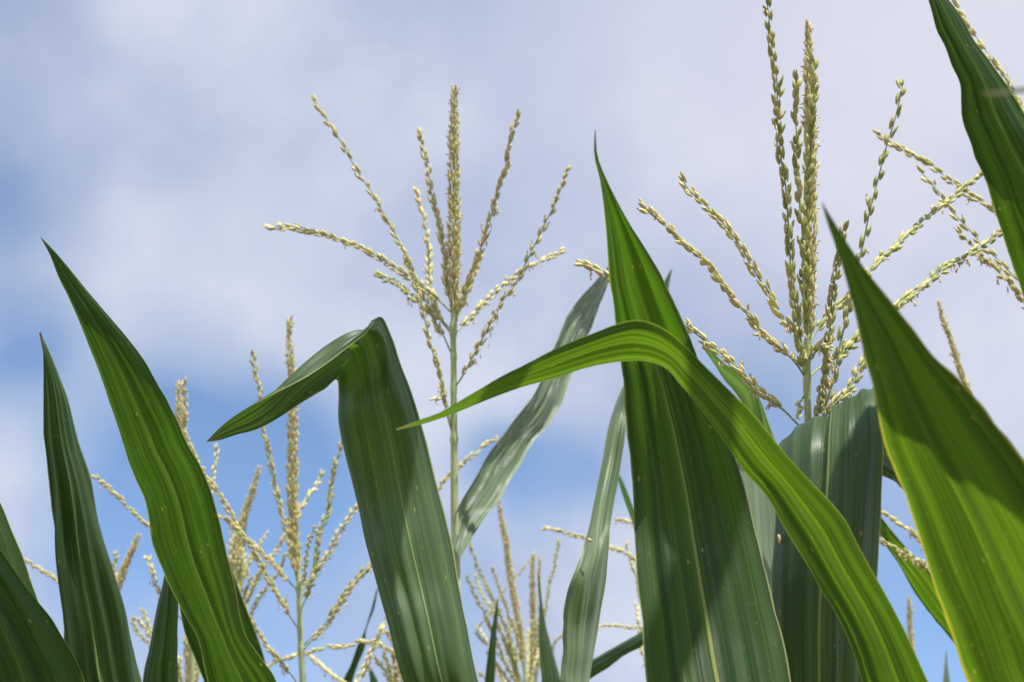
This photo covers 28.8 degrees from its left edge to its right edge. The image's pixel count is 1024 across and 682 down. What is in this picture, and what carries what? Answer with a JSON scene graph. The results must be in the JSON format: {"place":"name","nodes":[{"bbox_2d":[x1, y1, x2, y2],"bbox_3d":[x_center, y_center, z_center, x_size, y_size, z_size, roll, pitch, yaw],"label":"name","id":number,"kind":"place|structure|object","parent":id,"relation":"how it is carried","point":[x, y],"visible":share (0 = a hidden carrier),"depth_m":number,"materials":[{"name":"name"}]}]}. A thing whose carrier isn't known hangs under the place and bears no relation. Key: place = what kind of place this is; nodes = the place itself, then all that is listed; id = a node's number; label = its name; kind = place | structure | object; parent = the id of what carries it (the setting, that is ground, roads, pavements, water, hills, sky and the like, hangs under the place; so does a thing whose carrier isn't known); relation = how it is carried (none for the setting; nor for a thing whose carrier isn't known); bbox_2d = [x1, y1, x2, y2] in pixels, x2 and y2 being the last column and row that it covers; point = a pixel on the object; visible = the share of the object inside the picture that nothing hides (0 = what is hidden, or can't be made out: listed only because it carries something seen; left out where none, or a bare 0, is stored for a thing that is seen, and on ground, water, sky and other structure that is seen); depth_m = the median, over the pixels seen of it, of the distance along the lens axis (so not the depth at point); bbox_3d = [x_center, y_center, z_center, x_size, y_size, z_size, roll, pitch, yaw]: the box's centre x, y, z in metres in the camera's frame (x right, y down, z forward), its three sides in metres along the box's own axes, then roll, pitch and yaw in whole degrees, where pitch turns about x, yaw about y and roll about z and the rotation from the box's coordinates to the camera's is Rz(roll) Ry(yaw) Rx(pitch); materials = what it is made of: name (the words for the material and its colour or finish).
{"place":"outdoors","nodes":[
{"label":"outdoors","id":0,"kind":"place"},
{"bbox_2d":[0,0,1023,681],"label":"sky","id":1,"kind":"structure","parent":0,"point":[151,145],"materials":[{"name":"blue"}]},
{"label":"ground","id":2,"kind":"structure","parent":0,"visible":0},
{"bbox_2d":[0,503,83,681],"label":"maize plant","id":3,"kind":"object","parent":2,"relation":"on","point":[34,647],"visible":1,"depth_m":1.50,"materials":[{"name":"green plant"}]},
{"bbox_2d":[24,533,141,590],"bbox_3d":[-0.711,1.409,2.945,0.198,2.293,0.167,0,-22,0],"label":"maize plant","id":4,"kind":"object","parent":2,"relation":"on","point":[123,570],"visible":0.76,"depth_m":3.30,"materials":[{"name":"beige plant"}]},
{"bbox_2d":[90,376,218,681],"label":"maize plant","id":5,"kind":"object","parent":2,"relation":"on","point":[182,418],"visible":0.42,"depth_m":3.00,"materials":[{"name":"beige plant"}]},
{"bbox_2d":[39,238,276,681],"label":"maize plant","id":6,"kind":"object","parent":2,"relation":"on","point":[200,588],"visible":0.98,"depth_m":1.80,"materials":[{"name":"green plant"}]},
{"bbox_2d":[130,607,200,681],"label":"maize plant","id":7,"kind":"object","parent":2,"relation":"on","point":[185,650],"visible":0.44,"depth_m":3.50,"materials":[{"name":"beige plant"}]},
{"bbox_2d":[227,465,288,617],"bbox_3d":[-0.445,1.376,3.044,0.100,2.428,0.228,5,-23,-12],"label":"maize plant","id":8,"kind":"object","parent":2,"relation":"on","point":[238,560],"visible":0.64,"depth_m":3.40,"materials":[{"name":"beige plant"}]},
{"bbox_2d":[183,315,371,681],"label":"maize plant","id":9,"kind":"object","parent":2,"relation":"on","point":[295,507],"visible":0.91,"depth_m":2.79,"materials":[{"name":"beige plant"}]},
{"bbox_2d":[206,317,477,681],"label":"maize plant","id":10,"kind":"object","parent":2,"relation":"on","point":[407,538],"visible":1,"depth_m":1.57,"materials":[{"name":"green plant"}]},
{"bbox_2d":[343,588,377,681],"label":"maize plant","id":11,"kind":"object","parent":2,"relation":"on","point":[350,673],"visible":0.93,"depth_m":3.40,"materials":[{"name":"green plant"}]},
{"bbox_2d":[267,435,498,681],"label":"maize plant","id":12,"kind":"object","parent":2,"relation":"on","point":[374,643],"visible":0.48,"depth_m":3.10,"materials":[{"name":"beige plant"}]},
{"bbox_2d":[262,82,608,591],"bbox_3d":[-0.071,0.968,2.179,0.390,2.539,1.082,-2,-22,6],"label":"maize plant","id":13,"kind":"object","parent":2,"relation":"on","point":[531,422],"visible":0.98,"depth_m":2.40,"materials":[{"name":"beige plant"}]},
{"bbox_2d":[465,499,538,681],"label":"maize plant","id":14,"kind":"object","parent":2,"relation":"on","point":[512,654],"visible":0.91,"depth_m":3.90,"materials":[{"name":"beige plant"}]},
{"bbox_2d":[527,538,561,681],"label":"maize plant","id":15,"kind":"object","parent":2,"relation":"on","point":[532,601],"visible":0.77,"depth_m":4.20,"materials":[{"name":"beige plant"}]},
{"bbox_2d":[485,574,642,681],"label":"maize plant","id":16,"kind":"object","parent":2,"relation":"on","point":[600,664],"visible":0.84,"depth_m":3.01,"materials":[{"name":"green plant"}]},
{"bbox_2d":[541,269,671,667],"bbox_3d":[0.175,1.214,2.902,0.255,2.622,0.626,0,-22,0],"label":"maize plant","id":17,"kind":"object","parent":2,"relation":"on","point":[628,503],"visible":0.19,"depth_m":3.40,"materials":[{"name":"beige plant"}]},
{"bbox_2d":[396,320,927,681],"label":"maize plant","id":18,"kind":"object","parent":2,"relation":"on","point":[816,526],"visible":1,"depth_m":1.24,"materials":[{"name":"green plant"}]},
{"bbox_2d":[560,130,790,681],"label":"maize plant","id":19,"kind":"object","parent":2,"relation":"on","point":[708,613],"visible":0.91,"depth_m":1.35,"materials":[{"name":"green plant"}]},
{"bbox_2d":[573,0,1002,681],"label":"maize plant","id":20,"kind":"object","parent":2,"relation":"on","point":[835,452],"visible":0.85,"depth_m":1.81,"materials":[{"name":"green plant"}]},
{"bbox_2d":[879,510,953,641],"bbox_3d":[0.583,1.219,2.245,0.134,2.121,0.297,-15,-27,33],"label":"maize plant","id":21,"kind":"object","parent":2,"relation":"on","point":[915,570],"visible":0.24,"depth_m":2.62,"materials":[{"name":"green plant"}]},
{"bbox_2d":[822,88,1023,681],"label":"maize plant","id":22,"kind":"object","parent":2,"relation":"on","point":[956,459],"visible":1,"depth_m":0.99,"materials":[{"name":"green plant"}]},
{"bbox_2d":[905,595,949,681],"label":"maize plant","id":23,"kind":"object","parent":2,"relation":"on","point":[911,633],"visible":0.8,"depth_m":3.90,"materials":[{"name":"beige plant"}]},
{"bbox_2d":[872,0,1023,309],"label":"maize plant","id":24,"kind":"object","parent":2,"relation":"on","point":[994,127],"visible":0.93,"depth_m":1.98,"materials":[{"name":"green plant"}]},
{"bbox_2d":[936,300,972,394],"bbox_3d":[0.700,1.134,2.531,0.049,2.493,0.269,-12,-25,26],"label":"maize plant","id":25,"kind":"object","parent":2,"relation":"on","point":[954,354],"visible":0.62,"depth_m":2.90,"materials":[{"name":"beige plant"}]}
]}

